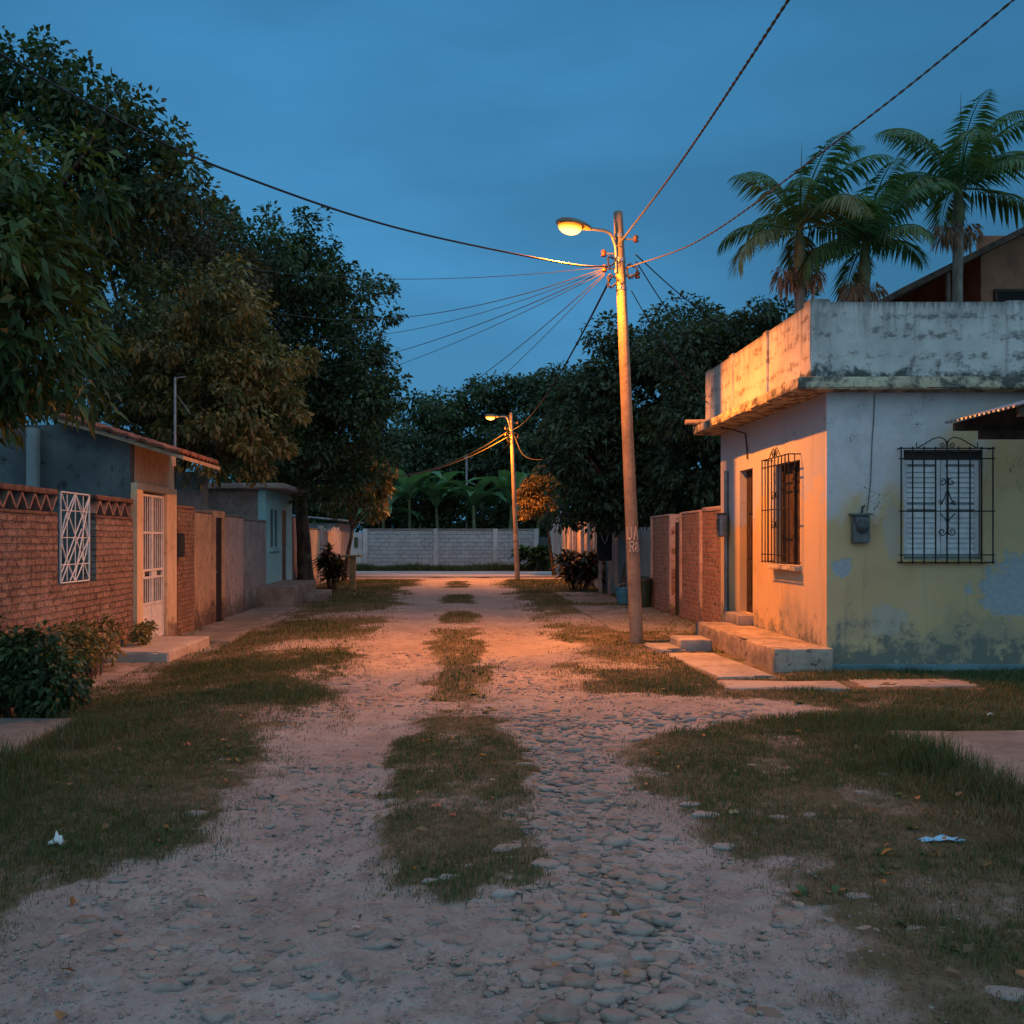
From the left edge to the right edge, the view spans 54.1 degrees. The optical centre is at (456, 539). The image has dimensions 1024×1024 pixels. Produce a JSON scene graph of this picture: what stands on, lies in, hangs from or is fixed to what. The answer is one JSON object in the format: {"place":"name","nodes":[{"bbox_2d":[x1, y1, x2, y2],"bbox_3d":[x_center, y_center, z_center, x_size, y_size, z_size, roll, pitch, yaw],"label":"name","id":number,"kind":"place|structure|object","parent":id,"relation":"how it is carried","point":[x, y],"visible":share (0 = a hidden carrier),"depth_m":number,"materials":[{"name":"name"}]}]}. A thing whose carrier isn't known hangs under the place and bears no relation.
{"place":"outdoors","nodes":[
{"label":"outdoors","id":0,"kind":"place"},
{"bbox_2d":[0,578,426,990],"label":"grass","id":1,"kind":"structure","parent":0,"point":[90,728],"depth_m":7.76,"materials":[{"name":"plant"}]},
{"bbox_2d":[351,529,551,566],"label":"end wall","id":2,"kind":"structure","parent":0,"point":[432,547],"depth_m":53.00,"materials":[{"name":"concrete"}]},
{"bbox_2d":[345,580,559,925],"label":"grass","id":3,"kind":"structure","parent":0,"point":[433,746],"depth_m":6.41,"materials":[{"name":"plant"}]},
{"bbox_2d":[347,571,559,576],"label":"road","id":4,"kind":"structure","parent":0,"point":[450,573],"depth_m":45.56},
{"bbox_2d":[0,558,1023,1023],"bbox_3d":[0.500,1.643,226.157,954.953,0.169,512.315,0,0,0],"label":"ground","id":5,"kind":"structure","parent":0,"point":[422,610],"depth_m":4.85,"materials":[{"name":"soil"}]},
{"bbox_2d":[0,718,76,754],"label":"paving slab","id":6,"kind":"structure","parent":5,"relation":"on","point":[14,727],"depth_m":8.24,"materials":[{"name":"concrete"}]},
{"bbox_2d":[0,615,99,718],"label":"shrub","id":7,"kind":"object","parent":5,"relation":"on","point":[37,674],"visible":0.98,"depth_m":8.98,"materials":[{"name":"green plant"}]},
{"bbox_2d":[0,482,133,658],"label":"brick wall","id":8,"kind":"structure","parent":5,"relation":"on","point":[33,592],"depth_m":12.45,"materials":[{"name":"red brick"}]},
{"bbox_2d":[0,108,135,452],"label":"broadleaf tree","id":9,"kind":"object","parent":5,"relation":"on","point":[41,261],"visible":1,"depth_m":10.40,"materials":[{"name":"green plant"}]},
{"bbox_2d":[35,612,131,678],"bbox_3d":[-4.561,1.308,12.024,0.737,0.870,3.038,0,0,-4],"label":"shrub","id":10,"kind":"object","parent":5,"relation":"on","point":[91,643],"visible":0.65,"depth_m":12.07,"materials":[{"name":"green plant"}]},
{"bbox_2d":[0,376,219,641],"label":"tiled house","id":11,"kind":"structure","parent":5,"relation":"on","point":[106,463],"depth_m":15.28,"materials":[{"name":"beige paint"}]},
{"bbox_2d":[174,466,184,556],"bbox_3d":[-4.905,-0.500,17.600,0.170,1.601,0.262,0,0,0],"label":"electric meter","id":12,"kind":"object","parent":11,"relation":"attached to","point":[180,544],"visible":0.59,"depth_m":17.50,"materials":[{"name":"metal"}]},
{"bbox_2d":[203,510,224,622],"bbox_3d":[-5.030,0.550,20.740,0.240,2.300,0.960,0,0,0],"label":"doorway","id":13,"kind":"structure","parent":11,"relation":"attached to","point":[218,566],"depth_m":20.80,"materials":[{"name":"paint"}]},
{"bbox_2d":[216,518,220,621],"bbox_3d":[-4.955,0.620,20.740,0.090,2.160,0.640,0,0,0],"label":"door","id":14,"kind":"structure","parent":13,"relation":"in","point":[218,520],"depth_m":20.80,"materials":[{"name":"wood"}]},
{"bbox_2d":[0,24,230,424],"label":"broadleaf tree","id":15,"kind":"object","parent":5,"relation":"on","point":[55,107],"visible":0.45,"depth_m":15.70,"materials":[{"name":"green plant"}]},
{"bbox_2d":[126,618,158,645],"bbox_3d":[-4.640,1.451,14.899,0.418,0.552,1.195,0,0,-8],"label":"weed","id":16,"kind":"object","parent":5,"relation":"on","point":[142,631],"visible":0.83,"depth_m":14.60,"materials":[{"name":"green plant"}]},
{"bbox_2d":[104,636,208,662],"bbox_3d":[-4.431,1.693,14.950,0.918,0.311,2.308,0,0,0],"label":"concrete step","id":17,"kind":"object","parent":5,"relation":"on","point":[167,649],"visible":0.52,"depth_m":14.39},
{"bbox_2d":[67,171,289,432],"bbox_3d":[-7.099,-3.635,24.541,6.372,10.721,4.943,0,0,0],"label":"broadleaf tree","id":18,"kind":"object","parent":5,"relation":"on","point":[192,248],"visible":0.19,"depth_m":24.34,"materials":[{"name":"green plant"}]},
{"bbox_2d":[44,248,324,492],"bbox_3d":[-6.306,-2.011,21.174,6.694,7.493,4.292,0,0,30],"label":"broadleaf tree","id":19,"kind":"object","parent":5,"relation":"on","point":[147,405],"visible":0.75,"depth_m":20.20,"materials":[{"name":"green plant"}]},
{"bbox_2d":[177,505,194,634],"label":"brick wall","id":20,"kind":"structure","parent":5,"relation":"on","point":[185,581],"depth_m":18.30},
{"bbox_2d":[194,509,211,628],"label":"plaster wall","id":21,"kind":"structure","parent":5,"relation":"on","point":[202,568],"depth_m":19.53,"materials":[{"name":"paint"}]},
{"bbox_2d":[190,628,251,643],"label":"paving slab","id":22,"kind":"structure","parent":5,"relation":"on","point":[224,635],"depth_m":17.40,"materials":[{"name":"concrete"}]},
{"bbox_2d":[225,514,243,617],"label":"plaster wall","id":23,"kind":"structure","parent":5,"relation":"on","point":[234,564],"depth_m":22.25,"materials":[{"name":"paint"}]},
{"bbox_2d":[200,619,278,629],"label":"paving slab","id":24,"kind":"structure","parent":5,"relation":"on","point":[256,624],"depth_m":19.48,"materials":[{"name":"concrete"}]},
{"bbox_2d":[244,518,266,610],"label":"plaster wall","id":25,"kind":"structure","parent":5,"relation":"on","point":[254,553],"depth_m":24.23,"materials":[{"name":"paint"}]},
{"bbox_2d":[224,607,295,619],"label":"paving slab","id":26,"kind":"structure","parent":5,"relation":"on","point":[265,613],"depth_m":22.07,"materials":[{"name":"concrete"}]},
{"bbox_2d":[188,419,339,519],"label":"broadleaf tree","id":27,"kind":"object","parent":5,"relation":"on","point":[244,481],"visible":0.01,"depth_m":58.45,"materials":[{"name":"green plant"}]},
{"bbox_2d":[116,191,413,588],"bbox_3d":[-5.657,-4.200,28.580,8.935,11.764,6.386,0,0,0],"label":"broadleaf tree","id":28,"kind":"object","parent":5,"relation":"on","point":[336,409],"visible":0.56,"depth_m":27.76,"materials":[{"name":"green plant"}]},
{"bbox_2d":[208,483,331,606],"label":"turquoise house","id":29,"kind":"structure","parent":5,"relation":"on","point":[270,505],"depth_m":25.98,"materials":[{"name":"paint"}]},
{"bbox_2d":[269,509,280,551],"bbox_3d":[-4.949,-0.254,27.100,0.122,1.131,1.441,0,0,0],"label":"window","id":30,"kind":"structure","parent":29,"relation":"in","point":[274,514],"depth_m":27.10,"materials":[{"name":"teal paint"}]},
{"bbox_2d":[282,510,285,580],"bbox_3d":[-4.965,0.175,28.650,0.090,2.050,0.700,0,0,0],"label":"door","id":31,"kind":"structure","parent":29,"relation":"in","point":[283,511],"depth_m":28.64,"materials":[{"name":"paint"}]},
{"bbox_2d":[292,517,296,579],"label":"plaster wall","id":32,"kind":"structure","parent":5,"relation":"on","point":[294,556],"depth_m":31.08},
{"bbox_2d":[309,528,319,584],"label":"plaster wall","id":33,"kind":"structure","parent":5,"relation":"on","point":[315,540],"depth_m":34.84,"materials":[{"name":"paint"}]},
{"bbox_2d":[292,515,363,573],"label":"shed","id":34,"kind":"structure","parent":5,"relation":"on","point":[345,531],"depth_m":43.23,"materials":[{"name":"paint"}]},
{"bbox_2d":[318,526,340,583],"bbox_3d":[-4.985,0.536,39.083,0.170,2.128,6.267,0,0,0],"label":"plank fence","id":35,"kind":"object","parent":5,"relation":"on","point":[332,536],"visible":0.4,"depth_m":39.04,"materials":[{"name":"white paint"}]},
{"bbox_2d":[312,541,350,589],"bbox_3d":[-3.992,0.833,31.997,1.522,1.606,1.495,0,0,0],"label":"croton plant","id":36,"kind":"object","parent":5,"relation":"on","point":[331,561],"visible":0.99,"depth_m":31.82,"materials":[{"name":"green plant"}]},
{"bbox_2d":[342,555,361,589],"bbox_3d":[-3.369,1.065,32.199,0.584,1.176,0.505,0,0,0],"label":"garden post","id":37,"kind":"object","parent":5,"relation":"on","point":[352,571],"visible":0.88,"depth_m":32.10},
{"bbox_2d":[311,435,398,581],"bbox_3d":[-3.923,-1.210,37.618,2.930,5.658,3.248,0,0,-34],"label":"tree","id":38,"kind":"object","parent":5,"relation":"on","point":[374,505],"visible":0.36,"depth_m":37.27,"materials":[{"name":"green plant"}]},
{"bbox_2d":[354,495,424,528],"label":"banana plant","id":39,"kind":"object","parent":5,"relation":"on","point":[393,499],"visible":0.3,"depth_m":55.11,"materials":[{"name":"green plant"}]},
{"bbox_2d":[341,412,469,528],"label":"broadleaf tree","id":40,"kind":"object","parent":5,"relation":"on","point":[419,459],"visible":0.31,"depth_m":60.46,"materials":[{"name":"green plant"}]},
{"bbox_2d":[379,464,446,528],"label":"banana plant","id":41,"kind":"object","parent":5,"relation":"on","point":[410,484],"visible":0.63,"depth_m":55.33,"materials":[{"name":"green plant"}]},
{"bbox_2d":[413,471,493,528],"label":"banana plant","id":42,"kind":"object","parent":5,"relation":"on","point":[436,501],"visible":0.73,"depth_m":56.07,"materials":[{"name":"green plant"}]},
{"bbox_2d":[356,562,551,570],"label":"grass","id":43,"kind":"structure","parent":5,"relation":"on","point":[445,567],"depth_m":51.44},
{"bbox_2d":[213,427,720,557],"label":"woods","id":44,"kind":"object","parent":5,"relation":"on","point":[230,478],"depth_m":86.28,"materials":[{"name":"green plant"}]},
{"bbox_2d":[391,369,545,523],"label":"broadleaf tree","id":45,"kind":"object","parent":5,"relation":"on","point":[470,417],"visible":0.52,"depth_m":62.45,"materials":[{"name":"green plant"}]},
{"bbox_2d":[425,476,520,528],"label":"banana plant","id":46,"kind":"object","parent":5,"relation":"on","point":[476,495],"visible":0.93,"depth_m":54.93,"materials":[{"name":"green plant"}]},
{"bbox_2d":[292,485,701,555],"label":"undergrowth","id":47,"kind":"object","parent":5,"relation":"on","point":[498,518],"visible":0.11,"depth_m":57.72,"materials":[{"name":"green plant"}]},
{"bbox_2d":[485,412,519,578],"bbox_3d":[1.794,-1.655,39.784,1.533,6.910,0.344,0,0,-22],"label":"street lamp","id":48,"kind":"object","parent":5,"relation":"on","point":[514,505],"visible":0.99,"depth_m":39.93,"materials":[{"name":"concrete"}]},
{"bbox_2d":[386,432,506,476],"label":"overhead wire","id":49,"kind":"object","parent":48,"relation":"attached to","point":[455,460],"visible":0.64,"depth_m":41.52,"materials":[{"name":"rubber"}]},
{"bbox_2d":[490,889,515,897],"bbox_3d":[0.207,1.611,4.507,0.117,0.070,0.083,0,0,0],"label":"stone","id":50,"kind":"object","parent":5,"relation":"on","point":[504,893],"visible":0.74,"depth_m":4.49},
{"bbox_2d":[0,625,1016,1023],"bbox_3d":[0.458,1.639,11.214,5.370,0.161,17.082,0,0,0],"label":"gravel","id":51,"kind":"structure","parent":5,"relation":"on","point":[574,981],"depth_m":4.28,"materials":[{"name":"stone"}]},
{"bbox_2d":[467,470,552,528],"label":"banana plant","id":52,"kind":"object","parent":5,"relation":"on","point":[506,492],"visible":0.59,"depth_m":55.34,"materials":[{"name":"green plant"}]},
{"bbox_2d":[453,360,573,526],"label":"broadleaf tree","id":53,"kind":"object","parent":5,"relation":"on","point":[532,390],"visible":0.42,"depth_m":61.00,"materials":[{"name":"green plant"}]},
{"bbox_2d":[14,608,1023,1020],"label":"fallen leaves","id":54,"kind":"object","parent":5,"relation":"on","point":[60,1014],"visible":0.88,"depth_m":5.44,"materials":[{"name":"brown plant"}]},
{"bbox_2d":[28,632,1023,1012],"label":"weeds","id":55,"kind":"object","parent":5,"relation":"on","point":[836,888],"visible":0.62,"depth_m":5.48,"materials":[{"name":"green plant"}]},
{"bbox_2d":[507,543,551,570],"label":"leafy plant","id":56,"kind":"object","parent":5,"relation":"on","point":[539,554],"visible":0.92,"depth_m":50.52,"materials":[{"name":"green plant"}]},
{"bbox_2d":[511,465,567,575],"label":"tree","id":57,"kind":"object","parent":5,"relation":"on","point":[532,498],"visible":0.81,"depth_m":42.68,"materials":[{"name":"green plant"}]},
{"bbox_2d":[550,517,559,573],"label":"gate pier","id":58,"kind":"structure","parent":5,"relation":"on","point":[555,542],"depth_m":45.60,"materials":[{"name":"white paint"}]},
{"bbox_2d":[544,548,604,590],"bbox_3d":[3.820,0.905,31.424,2.212,1.466,1.945,0,0,0],"label":"croton plant","id":59,"kind":"object","parent":5,"relation":"on","point":[586,565],"visible":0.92,"depth_m":31.19,"materials":[{"name":"green plant"}]},
{"bbox_2d":[560,522,594,586],"bbox_3d":[4.638,0.375,39.500,0.275,2.450,12.000,0,0,0],"label":"corrugated fence","id":60,"kind":"object","parent":5,"relation":"on","point":[571,540],"visible":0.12,"depth_m":38.54,"materials":[{"name":"metal"}]},
{"bbox_2d":[555,592,617,603],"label":"paving slab","id":61,"kind":"structure","parent":5,"relation":"on","point":[590,597],"depth_m":26.92,"materials":[{"name":"concrete"}]},
{"bbox_2d":[556,210,642,643],"bbox_3d":[2.111,-1.605,14.986,1.559,6.810,0.386,0,0,-28],"label":"street lamp","id":62,"kind":"object","parent":5,"relation":"on","point":[570,226],"visible":0.94,"depth_m":15.16,"materials":[{"name":"concrete"}]},
{"bbox_2d":[0,52,607,267],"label":"overhead wire","id":63,"kind":"object","parent":62,"relation":"attached to","point":[149,135],"visible":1,"depth_m":10.81,"materials":[{"name":"rubber"}]},
{"bbox_2d":[211,261,601,278],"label":"overhead wire","id":64,"kind":"object","parent":62,"relation":"attached to","point":[436,278],"visible":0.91,"depth_m":17.58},
{"bbox_2d":[256,271,600,338],"bbox_3d":[-1.879,-4.986,21.610,0.011,1.838,15.209,0,0,-33],"label":"overhead wire","id":65,"kind":"object","parent":62,"relation":"attached to","point":[467,316],"visible":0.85,"depth_m":18.09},
{"bbox_2d":[270,269,601,319],"bbox_3d":[-1.980,-5.248,20.611,0.014,2.316,13.694,0,0,-38],"label":"overhead wire","id":66,"kind":"object","parent":62,"relation":"attached to","point":[450,310],"visible":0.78,"depth_m":18.07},
{"bbox_2d":[329,272,602,366],"bbox_3d":[-1.328,-4.585,22.610,0.014,1.041,16.417,0,0,-26],"label":"overhead wire","id":67,"kind":"object","parent":62,"relation":"attached to","point":[480,323],"visible":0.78,"depth_m":18.68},
{"bbox_2d":[334,272,604,384],"bbox_3d":[-1.328,-4.296,23.110,0.011,0.617,17.322,0,0,-24],"label":"overhead wire","id":68,"kind":"object","parent":62,"relation":"attached to","point":[481,331],"visible":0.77,"depth_m":19.01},
{"bbox_2d":[377,275,604,471],"bbox_3d":[-1.352,-3.147,28.610,0.011,1.775,27.731,0,0,-15],"label":"overhead wire","id":69,"kind":"object","parent":62,"relation":"attached to","point":[512,367],"visible":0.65,"depth_m":19.36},
{"bbox_2d":[383,274,604,434],"bbox_3d":[-1.327,-3.566,26.610,0.014,0.980,23.876,0,0,-17],"label":"overhead wire","id":70,"kind":"object","parent":62,"relation":"attached to","point":[509,354],"visible":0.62,"depth_m":18.93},
{"bbox_2d":[513,277,611,429],"bbox_3d":[2.292,-4.064,27.570,0.036,0.703,24.662,0,0,0],"label":"overhead wire","id":71,"kind":"object","parent":62,"relation":"attached to","point":[604,290],"visible":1,"depth_m":19.53,"materials":[{"name":"rubber"}]},
{"bbox_2d":[635,261,709,368],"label":"overhead wire","id":72,"kind":"object","parent":62,"relation":"attached to","point":[671,315],"visible":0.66,"depth_m":16.79,"materials":[{"name":"rubber"}]},
{"bbox_2d":[635,254,752,341],"bbox_3d":[6.862,-5.146,23.121,0.020,1.726,17.804,0,0,28],"label":"overhead wire","id":73,"kind":"object","parent":62,"relation":"attached to","point":[689,301],"visible":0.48,"depth_m":17.83,"materials":[{"name":"rubber"}]},
{"bbox_2d":[617,0,789,245],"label":"overhead wire","id":74,"kind":"object","parent":62,"relation":"attached to","point":[773,22],"visible":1,"depth_m":9.97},
{"bbox_2d":[627,0,1014,267],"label":"overhead wire","id":75,"kind":"object","parent":62,"relation":"attached to","point":[909,85],"visible":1,"depth_m":9.88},
{"bbox_2d":[597,528,611,593],"bbox_3d":[4.279,0.525,29.011,0.442,2.150,0.081,0,0,0],"label":"sign panel","id":76,"kind":"object","parent":5,"relation":"on","point":[604,547],"visible":0.69,"depth_m":29.00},
{"bbox_2d":[615,583,627,603],"bbox_3d":[4.060,1.296,24.400,0.430,0.508,0.430,0,0,0],"label":"bucket","id":77,"kind":"object","parent":5,"relation":"on","point":[622,595],"visible":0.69,"depth_m":24.26,"materials":[{"name":"blue plastic"}]},
{"bbox_2d":[594,527,649,594],"bbox_3d":[4.721,0.625,28.656,0.219,1.950,9.812,0,0,0],"label":"plank fence","id":78,"kind":"object","parent":5,"relation":"on","point":[619,556],"visible":0.34,"depth_m":28.19,"materials":[{"name":"paint"}]},
{"bbox_2d":[526,296,726,586],"bbox_3d":[5.136,-2.263,26.959,6.850,7.788,5.126,0,0,18],"label":"mango tree","id":79,"kind":"object","parent":5,"relation":"on","point":[585,437],"visible":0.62,"depth_m":26.17,"materials":[{"name":"green plant"}]},
{"bbox_2d":[643,643,686,652],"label":"concrete slab","id":80,"kind":"structure","parent":5,"relation":"on","point":[663,647],"depth_m":14.24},
{"bbox_2d":[650,506,720,622],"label":"brick wall","id":81,"kind":"structure","parent":5,"relation":"on","point":[685,561],"depth_m":19.96,"materials":[{"name":"brick"}]},
{"bbox_2d":[675,522,678,614],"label":"pillar","id":82,"kind":"structure","parent":81,"relation":"in","point":[676,523],"depth_m":21.22,"materials":[{"name":"brown brick"}]},
{"bbox_2d":[670,635,711,651],"bbox_3d":[3.391,1.562,14.498,0.466,0.310,0.711,0,0,0],"label":"concrete step","id":83,"kind":"object","parent":5,"relation":"on","point":[697,643],"visible":0.58,"depth_m":14.15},
{"bbox_2d":[689,810,719,817],"bbox_3d":[1.457,1.627,5.884,0.214,0.052,0.126,0,0,0],"label":"stone","id":84,"kind":"object","parent":5,"relation":"on","point":[693,815],"visible":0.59,"depth_m":5.85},
{"bbox_2d":[667,652,776,678],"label":"paving slab","id":85,"kind":"structure","parent":5,"relation":"on","point":[714,665],"depth_m":12.34,"materials":[{"name":"concrete"}]},
{"bbox_2d":[630,287,822,507],"bbox_3d":[7.179,-2.326,24.272,6.225,7.919,4.904,0,0,0],"label":"mango tree","id":86,"kind":"object","parent":5,"relation":"on","point":[711,342],"visible":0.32,"depth_m":23.51,"materials":[{"name":"green plant"}]},
{"bbox_2d":[716,680,850,691],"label":"paving slab","id":87,"kind":"structure","parent":5,"relation":"on","point":[825,684],"depth_m":10.82,"materials":[{"name":"concrete"}]},
{"bbox_2d":[716,131,894,312],"bbox_3d":[6.559,-3.024,19.079,3.241,9.252,3.200,0,0,37],"label":"palm tree","id":88,"kind":"object","parent":5,"relation":"on","point":[800,215],"visible":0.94,"depth_m":18.97,"materials":[{"name":"green plant"}]},
{"bbox_2d":[685,299,1023,672],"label":"corner house","id":89,"kind":"structure","parent":5,"relation":"on","point":[824,418],"depth_m":12.20,"materials":[{"name":"yellow paint"}]},
{"bbox_2d":[631,290,706,402],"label":"overhead wire","id":90,"kind":"object","parent":89,"relation":"attached to","point":[666,348],"visible":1,"depth_m":15.98,"materials":[{"name":"rubber"}]},
{"bbox_2d":[714,513,727,536],"bbox_3d":[4.390,-0.250,16.620,0.159,0.401,0.280,0,0,0],"label":"electric meter","id":91,"kind":"object","parent":89,"relation":"attached to","point":[721,526],"visible":1,"depth_m":16.50,"materials":[{"name":"metal"}]},
{"bbox_2d":[747,470,752,612],"bbox_3d":[4.633,0.020,15.600,0.055,2.240,0.700,0,0,0],"label":"door","id":92,"kind":"structure","parent":89,"relation":"in","point":[749,473],"depth_m":15.74,"materials":[{"name":"brown wood"}]},
{"bbox_2d":[761,447,801,570],"bbox_3d":[4.506,-0.427,13.680,0.328,1.678,1.199,0,0,0],"label":"window","id":93,"kind":"structure","parent":89,"relation":"in","point":[790,472],"depth_m":13.68,"materials":[{"name":"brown wood"}]},
{"bbox_2d":[848,505,872,542],"bbox_3d":[4.900,-0.195,12.116,0.250,0.472,0.165,0,0,0],"label":"electric meter","id":94,"kind":"object","parent":89,"relation":"attached to","point":[860,527],"visible":1,"depth_m":12.09,"materials":[{"name":"grey plastic"}]},
{"bbox_2d":[897,437,994,563],"bbox_3d":[5.930,-0.480,12.216,1.160,1.543,0.287,0,0,0],"label":"window","id":95,"kind":"structure","parent":89,"relation":"in","point":[941,510],"depth_m":12.27,"materials":[{"name":"white paint"}]},
{"bbox_2d":[944,400,1023,438],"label":"awning","id":96,"kind":"object","parent":89,"relation":"attached to","point":[1006,421],"visible":1,"depth_m":10.95,"materials":[{"name":"metal"}]},
{"bbox_2d":[791,157,958,301],"bbox_3d":[7.939,-2.882,19.619,3.170,8.967,3.336,0,0,0],"label":"palm tree","id":97,"kind":"object","parent":5,"relation":"on","point":[882,222],"visible":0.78,"depth_m":19.25,"materials":[{"name":"green plant"}]},
{"bbox_2d":[849,678,983,687],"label":"paving slab","id":98,"kind":"structure","parent":5,"relation":"on","point":[870,683],"depth_m":10.94,"materials":[{"name":"concrete"}]},
{"bbox_2d":[919,835,964,841],"bbox_3d":[2.578,1.584,5.315,0.249,0.030,0.053,0,0,0],"label":"plastic bag","id":99,"kind":"object","parent":5,"relation":"on","point":[938,838],"visible":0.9,"depth_m":5.30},
{"bbox_2d":[867,89,1023,301],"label":"palm tree","id":100,"kind":"object","parent":5,"relation":"on","point":[978,164],"visible":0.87,"depth_m":20.40,"materials":[{"name":"green plant"}]},
{"bbox_2d":[879,227,1023,301],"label":"brown house","id":101,"kind":"structure","parent":5,"relation":"on","point":[993,268],"depth_m":23.00,"materials":[{"name":"paint"}]},
{"bbox_2d":[994,289,1023,301],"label":"window","id":102,"kind":"structure","parent":101,"relation":"in","point":[1000,295],"depth_m":22.95,"materials":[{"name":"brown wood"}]},
{"bbox_2d":[886,730,1023,791],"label":"paving slab","id":103,"kind":"structure","parent":5,"relation":"on","point":[1007,746],"depth_m":7.57,"materials":[{"name":"concrete"}]},
{"bbox_2d":[985,985,1023,1001],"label":"stone","id":104,"kind":"object","parent":5,"relation":"on","point":[1005,990],"visible":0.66,"depth_m":3.50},
{"bbox_2d":[0,0,1023,531],"label":"sky","id":105,"kind":"structure","parent":0,"point":[485,123],"materials":[{"name":"blue"}]},
{"bbox_2d":[573,605,695,631],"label":"pavement","id":106,"kind":"structure","parent":0,"point":[606,618],"depth_m":19.96,"materials":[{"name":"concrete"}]},
{"bbox_2d":[640,576,652,606],"bbox_3d":[4.360,1.198,23.400,0.450,0.705,0.443,0,0,0],"label":"bin","id":107,"kind":"object","parent":106,"relation":"on","point":[646,585],"visible":0.63,"depth_m":23.23,"materials":[{"name":"green plastic"}]},
{"bbox_2d":[490,578,1023,1023],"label":"grass","id":108,"kind":"structure","parent":0,"point":[984,789],"depth_m":6.76,"materials":[{"name":"plant"}]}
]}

